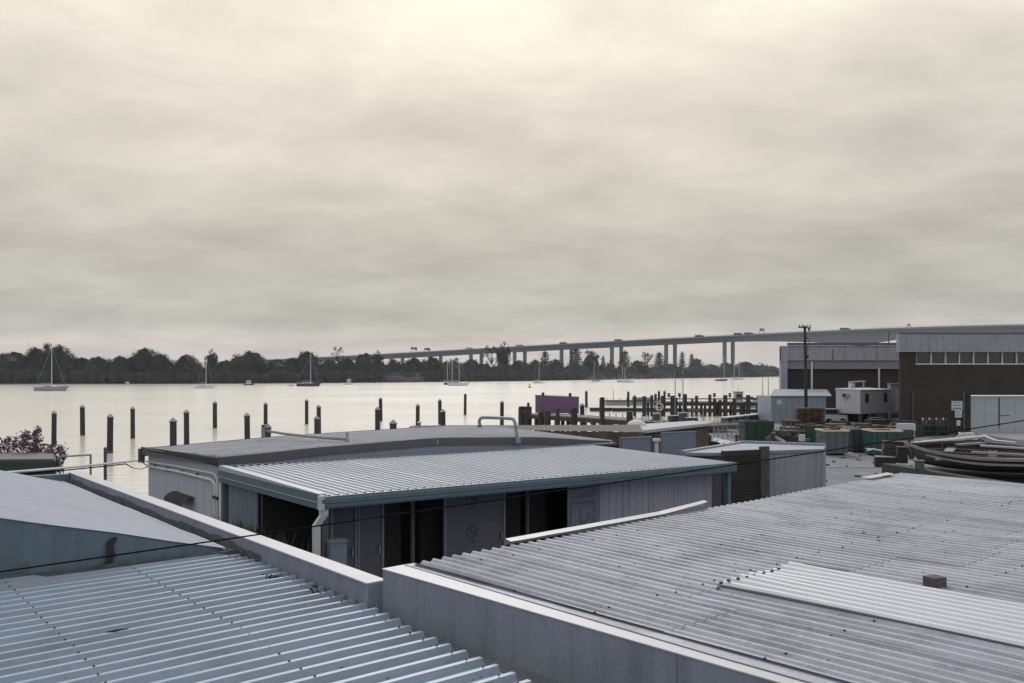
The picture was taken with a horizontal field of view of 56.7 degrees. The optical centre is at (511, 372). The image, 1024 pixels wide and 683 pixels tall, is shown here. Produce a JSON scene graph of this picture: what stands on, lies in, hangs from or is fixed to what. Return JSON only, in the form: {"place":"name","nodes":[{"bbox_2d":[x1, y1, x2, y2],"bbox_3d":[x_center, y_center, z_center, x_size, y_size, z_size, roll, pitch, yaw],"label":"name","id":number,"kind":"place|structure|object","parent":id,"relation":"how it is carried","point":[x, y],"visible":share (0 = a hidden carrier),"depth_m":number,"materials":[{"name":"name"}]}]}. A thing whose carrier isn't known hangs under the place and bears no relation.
{"place":"outdoors","nodes":[
{"label":"outdoors","id":0,"kind":"place"},
{"bbox_2d":[0,378,632,383],"bbox_3d":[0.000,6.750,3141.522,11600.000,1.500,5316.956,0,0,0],"label":"shore","id":1,"kind":"structure","parent":0,"point":[233,383],"depth_m":530.59,"materials":[{"name":"soil"}]},
{"bbox_2d":[0,352,25,369],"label":"tree","id":2,"kind":"object","parent":1,"relation":"on","point":[6,362],"visible":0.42,"depth_m":522.75,"materials":[{"name":"green plant"}]},
{"bbox_2d":[21,343,46,370],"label":"tree","id":3,"kind":"object","parent":1,"relation":"on","point":[33,357],"visible":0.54,"depth_m":527.39,"materials":[{"name":"green plant"}]},
{"bbox_2d":[38,345,79,382],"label":"tree","id":4,"kind":"object","parent":1,"relation":"on","point":[64,359],"visible":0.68,"depth_m":522.19,"materials":[{"name":"green plant"}]},
{"bbox_2d":[77,356,110,373],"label":"tree","id":5,"kind":"object","parent":1,"relation":"on","point":[95,364],"visible":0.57,"depth_m":526.42,"materials":[{"name":"green plant"}]},
{"bbox_2d":[100,355,133,382],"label":"tree","id":6,"kind":"object","parent":1,"relation":"on","point":[118,363],"visible":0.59,"depth_m":528.54,"materials":[{"name":"green plant"}]},
{"bbox_2d":[127,348,158,371],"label":"tree","id":7,"kind":"object","parent":1,"relation":"on","point":[139,359],"visible":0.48,"depth_m":533.58,"materials":[{"name":"green plant"}]},
{"bbox_2d":[145,353,175,376],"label":"tree","id":8,"kind":"object","parent":1,"relation":"on","point":[161,362],"visible":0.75,"depth_m":530.50,"materials":[{"name":"green plant"}]},
{"bbox_2d":[175,355,203,370],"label":"tree","id":9,"kind":"object","parent":1,"relation":"on","point":[183,360],"visible":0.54,"depth_m":538.78,"materials":[{"name":"green plant"}]},
{"bbox_2d":[204,348,218,366],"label":"tree","id":10,"kind":"object","parent":1,"relation":"on","point":[211,360],"visible":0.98,"depth_m":553.48,"materials":[{"name":"green plant"}]},
{"bbox_2d":[230,350,274,374],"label":"tree","id":11,"kind":"object","parent":1,"relation":"on","point":[254,362],"visible":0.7,"depth_m":554.54,"materials":[{"name":"green plant"}]},
{"bbox_2d":[268,359,291,371],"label":"tree","id":12,"kind":"object","parent":1,"relation":"on","point":[278,364],"visible":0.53,"depth_m":562.05,"materials":[{"name":"green plant"}]},
{"bbox_2d":[284,357,298,372],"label":"tree","id":13,"kind":"object","parent":1,"relation":"on","point":[290,364],"visible":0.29,"depth_m":569.16,"materials":[{"name":"green plant"}]},
{"bbox_2d":[292,349,322,371],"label":"tree","id":14,"kind":"object","parent":1,"relation":"on","point":[303,360],"visible":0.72,"depth_m":572.65,"materials":[{"name":"green plant"}]},
{"bbox_2d":[319,359,342,371],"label":"tree","id":15,"kind":"object","parent":1,"relation":"on","point":[331,365],"visible":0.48,"depth_m":581.05,"materials":[{"name":"green plant"}]},
{"bbox_2d":[337,358,358,370],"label":"tree","id":16,"kind":"object","parent":1,"relation":"on","point":[349,362],"visible":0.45,"depth_m":591.05,"materials":[{"name":"green plant"}]},
{"bbox_2d":[354,353,377,372],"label":"tree","id":17,"kind":"object","parent":1,"relation":"on","point":[365,360],"visible":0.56,"depth_m":599.53,"materials":[{"name":"green plant"}]},
{"bbox_2d":[0,359,777,383],"bbox_3d":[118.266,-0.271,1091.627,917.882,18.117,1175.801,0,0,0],"label":"mangrove belt","id":18,"kind":"object","parent":1,"relation":"on","point":[185,374],"visible":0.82,"depth_m":574.05,"materials":[{"name":"plant"}]},
{"bbox_2d":[378,371,424,381],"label":"bank scrub","id":19,"kind":"object","parent":1,"relation":"on","point":[411,379],"visible":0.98,"depth_m":606.38,"materials":[{"name":"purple plant"}]},
{"bbox_2d":[405,356,425,371],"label":"tree","id":20,"kind":"object","parent":1,"relation":"on","point":[418,362],"visible":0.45,"depth_m":631.81,"materials":[{"name":"green plant"}]},
{"bbox_2d":[421,356,446,377],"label":"tree","id":21,"kind":"object","parent":1,"relation":"on","point":[433,363],"visible":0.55,"depth_m":641.14,"materials":[{"name":"green plant"}]},
{"bbox_2d":[463,358,485,372],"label":"tree","id":22,"kind":"object","parent":1,"relation":"on","point":[475,363],"visible":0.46,"depth_m":673.26,"materials":[{"name":"green plant"}]},
{"bbox_2d":[495,342,511,364],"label":"tree","id":23,"kind":"object","parent":1,"relation":"on","point":[503,355],"visible":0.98,"depth_m":709.54,"materials":[{"name":"green plant"}]},
{"bbox_2d":[510,360,535,380],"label":"tree","id":24,"kind":"object","parent":1,"relation":"on","point":[523,366],"visible":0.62,"depth_m":705.03,"materials":[{"name":"green plant"}]},
{"bbox_2d":[563,347,585,365],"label":"tree","id":25,"kind":"object","parent":1,"relation":"on","point":[575,362],"visible":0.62,"depth_m":815.86,"materials":[{"name":"green plant"}]},
{"bbox_2d":[584,350,598,368],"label":"tree","id":26,"kind":"object","parent":1,"relation":"on","point":[589,359],"visible":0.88,"depth_m":833.84,"materials":[{"name":"green plant"}]},
{"bbox_2d":[217,323,1023,365],"bbox_3d":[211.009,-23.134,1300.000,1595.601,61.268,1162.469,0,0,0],"label":"road bridge","id":27,"kind":"structure","parent":1,"relation":"on","point":[864,335],"depth_m":1221.70,"materials":[{"name":"concrete"}]},
{"bbox_2d":[616,350,631,366],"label":"tree","id":28,"kind":"object","parent":1,"relation":"on","point":[625,359],"visible":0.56,"depth_m":933.92,"materials":[{"name":"green plant"}]},
{"bbox_2d":[578,370,678,379],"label":"bank scrub","id":29,"kind":"object","parent":1,"relation":"on","point":[615,377],"visible":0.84,"depth_m":874.27,"materials":[{"name":"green plant"}]},
{"bbox_2d":[631,360,649,378],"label":"tree","id":30,"kind":"object","parent":1,"relation":"on","point":[643,368],"visible":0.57,"depth_m":933.97,"materials":[{"name":"green plant"}]},
{"bbox_2d":[651,352,666,367],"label":"tree","id":31,"kind":"object","parent":1,"relation":"on","point":[659,356],"visible":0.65,"depth_m":1013.56,"materials":[{"name":"green plant"}]},
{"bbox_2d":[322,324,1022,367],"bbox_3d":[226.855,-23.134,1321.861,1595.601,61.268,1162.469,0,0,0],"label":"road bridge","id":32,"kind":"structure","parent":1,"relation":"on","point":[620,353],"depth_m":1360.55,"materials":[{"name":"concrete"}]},
{"bbox_2d":[663,364,684,377],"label":"tree","id":33,"kind":"object","parent":1,"relation":"on","point":[676,368],"visible":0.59,"depth_m":1020.76,"materials":[{"name":"green plant"}]},
{"bbox_2d":[688,358,705,377],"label":"tree","id":34,"kind":"object","parent":1,"relation":"on","point":[697,363],"visible":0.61,"depth_m":1101.61,"materials":[{"name":"green plant"}]},
{"bbox_2d":[704,363,723,377],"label":"tree","id":35,"kind":"object","parent":1,"relation":"on","point":[716,371],"visible":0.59,"depth_m":1141.37,"materials":[{"name":"green plant"}]},
{"bbox_2d":[735,361,760,376],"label":"tree","id":36,"kind":"object","parent":1,"relation":"on","point":[752,370],"visible":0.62,"depth_m":1277.28,"materials":[{"name":"green plant"}]},
{"bbox_2d":[0,377,1023,494],"bbox_3d":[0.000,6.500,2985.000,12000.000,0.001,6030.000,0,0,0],"label":"water","id":37,"kind":"structure","parent":0,"point":[158,407],"depth_m":179.73,"materials":[{"name":"white liquid"}]},
{"bbox_2d":[34,347,67,390],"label":"sailing yacht","id":38,"kind":"object","parent":37,"relation":"on","point":[51,387],"visible":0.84,"depth_m":329.77,"materials":[{"name":"white plastic"}]},
{"bbox_2d":[51,411,56,446],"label":"mooring pile","id":39,"kind":"object","parent":37,"relation":"in","point":[54,429],"visible":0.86,"depth_m":82.69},
{"bbox_2d":[79,405,84,434],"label":"mooring pile","id":40,"kind":"object","parent":37,"relation":"in","point":[82,419],"visible":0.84,"depth_m":97.53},
{"bbox_2d":[107,414,113,452],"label":"mooring pile","id":41,"kind":"object","parent":37,"relation":"in","point":[110,417],"visible":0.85,"depth_m":76.24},
{"bbox_2d":[130,406,134,438],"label":"mooring pile","id":42,"kind":"object","parent":37,"relation":"in","point":[132,422],"visible":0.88,"depth_m":93.00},
{"bbox_2d":[169,417,176,445],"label":"mooring pile","id":43,"kind":"object","parent":37,"relation":"in","point":[173,430],"visible":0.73,"depth_m":69.96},
{"bbox_2d":[183,409,189,443],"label":"mooring pile","id":44,"kind":"object","parent":37,"relation":"in","point":[186,412],"visible":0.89,"depth_m":84.97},
{"bbox_2d":[244,413,249,438],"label":"mooring pile","id":45,"kind":"object","parent":37,"relation":"in","point":[246,425],"visible":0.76,"depth_m":78.27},
{"bbox_2d":[296,356,320,385],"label":"sailing yacht","id":46,"kind":"object","parent":37,"relation":"on","point":[310,383],"visible":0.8,"depth_m":435.75,"materials":[{"name":"white plastic"}]},
{"bbox_2d":[519,403,531,430],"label":"mooring bollard frame","id":47,"kind":"object","parent":37,"relation":"in","point":[523,411],"visible":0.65,"depth_m":98.86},
{"bbox_2d":[518,397,738,431],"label":"timber jetty","id":48,"kind":"object","parent":37,"relation":"in","point":[545,417],"visible":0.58,"depth_m":91.89,"materials":[{"name":"wood"}]},
{"bbox_2d":[535,392,578,424],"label":"purple hoarding","id":49,"kind":"object","parent":48,"relation":"on","point":[552,403],"visible":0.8,"depth_m":100.29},
{"bbox_2d":[605,391,657,404],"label":"work barge","id":50,"kind":"object","parent":37,"relation":"on","point":[622,402],"visible":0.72,"depth_m":186.00},
{"bbox_2d":[589,407,755,411],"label":"floating walkway","id":51,"kind":"structure","parent":37,"relation":"on","point":[631,409],"depth_m":156.35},
{"bbox_2d":[642,394,757,415],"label":"long back jetty","id":52,"kind":"object","parent":37,"relation":"in","point":[725,403],"visible":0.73,"depth_m":140.62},
{"bbox_2d":[732,386,757,407],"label":"cluttered workboat","id":53,"kind":"object","parent":37,"relation":"on","point":[738,394],"visible":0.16,"depth_m":165.20,"materials":[{"name":"white metal"}]},
{"bbox_2d":[0,420,1023,572],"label":"overhead cable","id":54,"kind":"object","parent":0,"point":[476,502],"visible":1,"depth_m":9.49,"materials":[{"name":"rubber"}]},
{"bbox_2d":[0,0,1023,367],"label":"sky","id":55,"kind":"structure","parent":0,"point":[272,179],"materials":[{"name":"grey"}]},
{"bbox_2d":[259,418,1023,532],"bbox_3d":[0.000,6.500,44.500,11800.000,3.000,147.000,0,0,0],"label":"ground","id":56,"kind":"structure","parent":0,"point":[837,476],"depth_m":53.13,"materials":[{"name":"concrete"}]},
{"bbox_2d":[0,452,55,475],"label":"shed","id":57,"kind":"object","parent":56,"relation":"on","point":[11,461],"visible":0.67,"depth_m":29.90,"materials":[{"name":"metal"}]},
{"bbox_2d":[0,425,69,473],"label":"purple leaved bush","id":58,"kind":"object","parent":56,"relation":"on","point":[23,443],"visible":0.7,"depth_m":32.54,"materials":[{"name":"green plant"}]},
{"bbox_2d":[59,454,91,474],"bbox_3d":[-14.850,3.892,32.300,0.070,2.216,1.526,0,0,16],"label":"bank railing","id":59,"kind":"object","parent":56,"relation":"on","point":[90,455],"visible":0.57,"depth_m":32.31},
{"bbox_2d":[0,470,238,578],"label":"membrane roofed shed","id":60,"kind":"structure","parent":56,"relation":"on","point":[43,521],"depth_m":10.02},
{"bbox_2d":[0,471,560,682],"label":"roofed shed","id":61,"kind":"structure","parent":56,"relation":"on","point":[229,618],"depth_m":7.52,"materials":[{"name":"metal"}]},
{"bbox_2d":[263,530,321,551],"bbox_3d":[-4.556,4.068,18.832,1.596,1.866,1.756,0,0,0],"label":"veranda shrub","id":62,"kind":"object","parent":56,"relation":"on","point":[283,540],"visible":0.06,"depth_m":19.01,"materials":[{"name":"green plant"}]},
{"bbox_2d":[326,538,347,564],"bbox_3d":[-3.423,4.130,18.464,0.380,1.740,0.290,0,0,-36],"label":"grey cabinet","id":63,"kind":"object","parent":56,"relation":"on","point":[336,549],"visible":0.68,"depth_m":18.37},
{"bbox_2d":[138,425,736,577],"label":"riverside shed","id":64,"kind":"structure","parent":56,"relation":"on","point":[286,482],"depth_m":23.22,"materials":[{"name":"metal"}]},
{"bbox_2d":[7,460,146,472],"bbox_3d":[-11.628,2.528,24.727,0.365,0.560,7.504,0,0,8],"label":"service cable","id":65,"kind":"object","parent":64,"relation":"attached to","point":[57,468],"visible":0.93,"depth_m":25.20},
{"bbox_2d":[21,463,146,474],"bbox_3d":[-11.626,2.613,24.724,0.336,0.561,7.491,0,0,9],"label":"service cable","id":66,"kind":"object","parent":64,"relation":"attached to","point":[80,468],"visible":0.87,"depth_m":25.48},
{"bbox_2d":[261,425,348,441],"bbox_3d":[-5.976,1.911,27.354,4.403,0.629,0.242,0,0,44],"label":"roof guard rail","id":67,"kind":"object","parent":64,"relation":"attached to","point":[346,439],"visible":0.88,"depth_m":27.36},
{"bbox_2d":[436,416,520,444],"bbox_3d":[-1.363,1.739,27.945,2.894,0.819,1.590,0,0,-35],"label":"roof ladder hoop","id":68,"kind":"object","parent":64,"relation":"on","point":[517,440],"visible":1,"depth_m":28.40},
{"bbox_2d":[567,484,599,535],"bbox_3d":[1.727,3.730,22.793,1.020,2.140,0.037,0,0,-36],"label":"painted panel","id":69,"kind":"object","parent":64,"relation":"attached to","point":[583,506],"visible":0.55,"depth_m":22.76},
{"bbox_2d":[409,425,643,447],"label":"rusty edged shed","id":70,"kind":"structure","parent":56,"relation":"on","point":[624,430],"depth_m":42.55,"materials":[{"name":"metal"}]},
{"bbox_2d":[619,436,651,451],"bbox_3d":[4.675,3.721,35.814,1.400,2.557,0.090,0,0,-25],"label":"metal screen","id":71,"kind":"object","parent":56,"relation":"on","point":[639,443],"visible":0.29,"depth_m":35.81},
{"bbox_2d":[641,421,711,452],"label":"flat slab shed","id":72,"kind":"structure","parent":56,"relation":"on","point":[654,430],"depth_m":48.68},
{"bbox_2d":[661,431,696,455],"bbox_3d":[6.471,3.654,36.814,1.588,2.692,0.090,0,0,-22],"label":"metal screen","id":73,"kind":"object","parent":56,"relation":"on","point":[674,443],"visible":0.36,"depth_m":36.77,"materials":[{"name":"metal"}]},
{"bbox_2d":[382,472,1023,682],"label":"corrugated roofed shed","id":74,"kind":"structure","parent":56,"relation":"on","point":[511,604],"depth_m":7.17,"materials":[{"name":"metal"}]},
{"bbox_2d":[88,497,1007,679],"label":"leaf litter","id":75,"kind":"object","parent":74,"relation":"on","point":[717,588],"visible":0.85,"depth_m":7.98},
{"bbox_2d":[923,574,946,588],"bbox_3d":[3.133,1.556,7.037,0.120,0.083,0.110,0,0,-18],"label":"loose brick","id":76,"kind":"object","parent":74,"relation":"on","point":[935,581],"visible":0.83,"depth_m":7.00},
{"bbox_2d":[714,437,732,443],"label":"yard slab","id":77,"kind":"structure","parent":56,"relation":"on","point":[721,441],"depth_m":68.35,"materials":[{"name":"concrete"}]},
{"bbox_2d":[712,420,738,437],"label":"fence","id":78,"kind":"object","parent":77,"relation":"on","point":[727,430],"visible":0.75,"depth_m":72.00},
{"bbox_2d":[719,413,757,422],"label":"seawall coping","id":79,"kind":"object","parent":56,"relation":"on","point":[742,417],"visible":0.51,"depth_m":95.46,"materials":[{"name":"concrete"}]},
{"bbox_2d":[721,446,769,505],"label":"slatted gate","id":80,"kind":"structure","parent":56,"relation":"on","point":[750,481],"depth_m":28.90,"materials":[{"name":"wood"}]},
{"bbox_2d":[681,440,825,507],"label":"flat roofed store","id":81,"kind":"structure","parent":56,"relation":"on","point":[796,473],"depth_m":29.86,"materials":[{"name":"metal"}]},
{"bbox_2d":[738,419,774,440],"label":"skip bin","id":82,"kind":"object","parent":56,"relation":"on","point":[755,430],"visible":0.88,"depth_m":66.00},
{"bbox_2d":[765,423,809,442],"bbox_3d":[18.340,4.254,62.755,2.981,1.869,5.637,0,0,18],"label":"scrap heap","id":83,"kind":"object","parent":56,"relation":"on","point":[790,433],"visible":0.73,"depth_m":61.33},
{"bbox_2d":[758,389,830,422],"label":"pale blue shed","id":84,"kind":"structure","parent":56,"relation":"on","point":[777,405],"depth_m":94.02,"materials":[{"name":"metal"}]},
{"bbox_2d":[798,325,810,407],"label":"power pole","id":85,"kind":"object","parent":56,"relation":"on","point":[806,356],"visible":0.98,"depth_m":85.88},
{"bbox_2d":[794,408,825,424],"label":"timber stack","id":86,"kind":"object","parent":56,"relation":"on","point":[810,415],"visible":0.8,"depth_m":84.00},
{"bbox_2d":[799,423,824,442],"bbox_3d":[19.856,4.194,62.795,1.401,1.611,1.710,0,0,0],"label":"skip bin","id":87,"kind":"object","parent":56,"relation":"on","point":[810,431],"visible":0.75,"depth_m":62.00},
{"bbox_2d":[815,428,849,454],"bbox_3d":[19.517,4.207,57.845,1.680,1.587,1.810,0,0,0],"label":"skip bin","id":88,"kind":"object","parent":56,"relation":"on","point":[834,438],"visible":0.95,"depth_m":57.01,"materials":[{"name":"metal"}]},
{"bbox_2d":[823,408,847,422],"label":"parked ute","id":89,"kind":"object","parent":56,"relation":"on","point":[831,414],"visible":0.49,"depth_m":89.20,"materials":[{"name":"white metal"}]},
{"bbox_2d":[842,426,867,451],"bbox_3d":[21.742,4.201,59.795,1.399,1.598,1.710,0,0,0],"label":"skip bin","id":90,"kind":"object","parent":56,"relation":"on","point":[855,436],"visible":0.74,"depth_m":59.03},
{"bbox_2d":[835,388,891,422],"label":"portable cabin","id":91,"kind":"object","parent":56,"relation":"on","point":[857,405],"visible":0.83,"depth_m":89.37,"materials":[{"name":"metal"}]},
{"bbox_2d":[825,417,923,439],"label":"dark machinery row","id":92,"kind":"object","parent":56,"relation":"on","point":[875,422],"visible":0.4,"depth_m":74.73,"materials":[{"name":"metal"}]},
{"bbox_2d":[862,428,902,455],"bbox_3d":[22.180,4.216,56.895,1.903,1.569,1.910,0,0,0],"label":"skip bin","id":93,"kind":"object","parent":56,"relation":"on","point":[873,435],"visible":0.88,"depth_m":56.02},
{"bbox_2d":[896,423,915,439],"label":"white work table","id":94,"kind":"object","parent":56,"relation":"on","point":[906,426],"visible":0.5,"depth_m":69.65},
{"bbox_2d":[882,463,1023,483],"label":"timber platform","id":95,"kind":"structure","parent":56,"relation":"on","point":[894,468],"depth_m":27.91,"materials":[{"name":"wood"}]},
{"bbox_2d":[874,455,895,466],"bbox_3d":[11.937,2.857,30.396,0.648,0.328,0.543,0,0,20],"label":"timber block","id":96,"kind":"object","parent":95,"relation":"on","point":[879,460],"depth_m":30.20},
{"bbox_2d":[882,440,904,455],"bbox_3d":[12.399,2.558,30.898,0.682,0.628,0.661,0,0,20],"label":"timber block","id":97,"kind":"object","parent":95,"relation":"on","point":[888,448],"depth_m":30.66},
{"bbox_2d":[895,446,907,462],"bbox_3d":[12.387,2.618,30.186,0.338,0.508,0.639,0,0,17],"label":"timber block","id":98,"kind":"object","parent":95,"relation":"on","point":[901,453],"depth_m":29.92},
{"bbox_2d":[904,439,1023,472],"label":"old wooden boat","id":99,"kind":"object","parent":95,"relation":"on","point":[988,463],"visible":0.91,"depth_m":27.98,"materials":[{"name":"grey wood"}]},
{"bbox_2d":[912,435,1016,442],"bbox_3d":[14.379,2.224,31.021,3.215,0.234,2.048,0,0,0],"label":"pale spar","id":100,"kind":"object","parent":99,"relation":"on","point":[967,437],"visible":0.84,"depth_m":31.26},
{"bbox_2d":[971,451,1023,455],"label":"loose board","id":101,"kind":"object","parent":99,"relation":"on","point":[978,453],"visible":1,"depth_m":26.60,"materials":[{"name":"grey wood"}]},
{"bbox_2d":[896,333,1023,434],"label":"tall brick workshop","id":102,"kind":"structure","parent":56,"relation":"on","point":[939,373],"depth_m":76.00,"materials":[{"name":"brick"}]},
{"bbox_2d":[916,352,929,362],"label":"window","id":103,"kind":"structure","parent":102,"relation":"in","point":[921,357],"depth_m":76.19,"materials":[{"name":"grey glass"}]},
{"bbox_2d":[930,352,943,362],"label":"window","id":104,"kind":"structure","parent":102,"relation":"in","point":[935,357],"depth_m":76.19,"materials":[{"name":"grey glass"}]},
{"bbox_2d":[944,352,957,362],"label":"window","id":105,"kind":"structure","parent":102,"relation":"in","point":[949,357],"depth_m":76.19,"materials":[{"name":"grey glass"}]},
{"bbox_2d":[958,352,971,362],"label":"window","id":106,"kind":"structure","parent":102,"relation":"in","point":[963,357],"depth_m":76.19,"materials":[{"name":"grey glass"}]},
{"bbox_2d":[972,352,986,362],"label":"window","id":107,"kind":"structure","parent":102,"relation":"in","point":[977,357],"depth_m":76.19,"materials":[{"name":"grey glass"}]},
{"bbox_2d":[987,352,1000,362],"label":"window","id":108,"kind":"structure","parent":102,"relation":"in","point":[992,357],"depth_m":76.19,"materials":[{"name":"grey glass"}]},
{"bbox_2d":[971,396,1023,432],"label":"roller door","id":109,"kind":"structure","parent":102,"relation":"in","point":[985,410],"depth_m":76.19,"materials":[{"name":"metal"}]},
{"bbox_2d":[1001,352,1014,362],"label":"window","id":110,"kind":"structure","parent":102,"relation":"in","point":[1006,357],"depth_m":76.19,"materials":[{"name":"grey glass"}]},
{"bbox_2d":[973,433,1023,440],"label":"concrete apron","id":111,"kind":"object","parent":56,"relation":"on","point":[1015,436],"visible":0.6,"depth_m":73.45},
{"bbox_2d":[779,332,898,417],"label":"brick warehouse","id":112,"kind":"structure","parent":0,"point":[831,367],"depth_m":104.12,"materials":[{"name":"metal"}]},
{"bbox_2d":[887,383,898,422],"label":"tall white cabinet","id":113,"kind":"object","parent":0,"point":[894,387],"visible":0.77,"depth_m":93.00,"materials":[{"name":"metal"}]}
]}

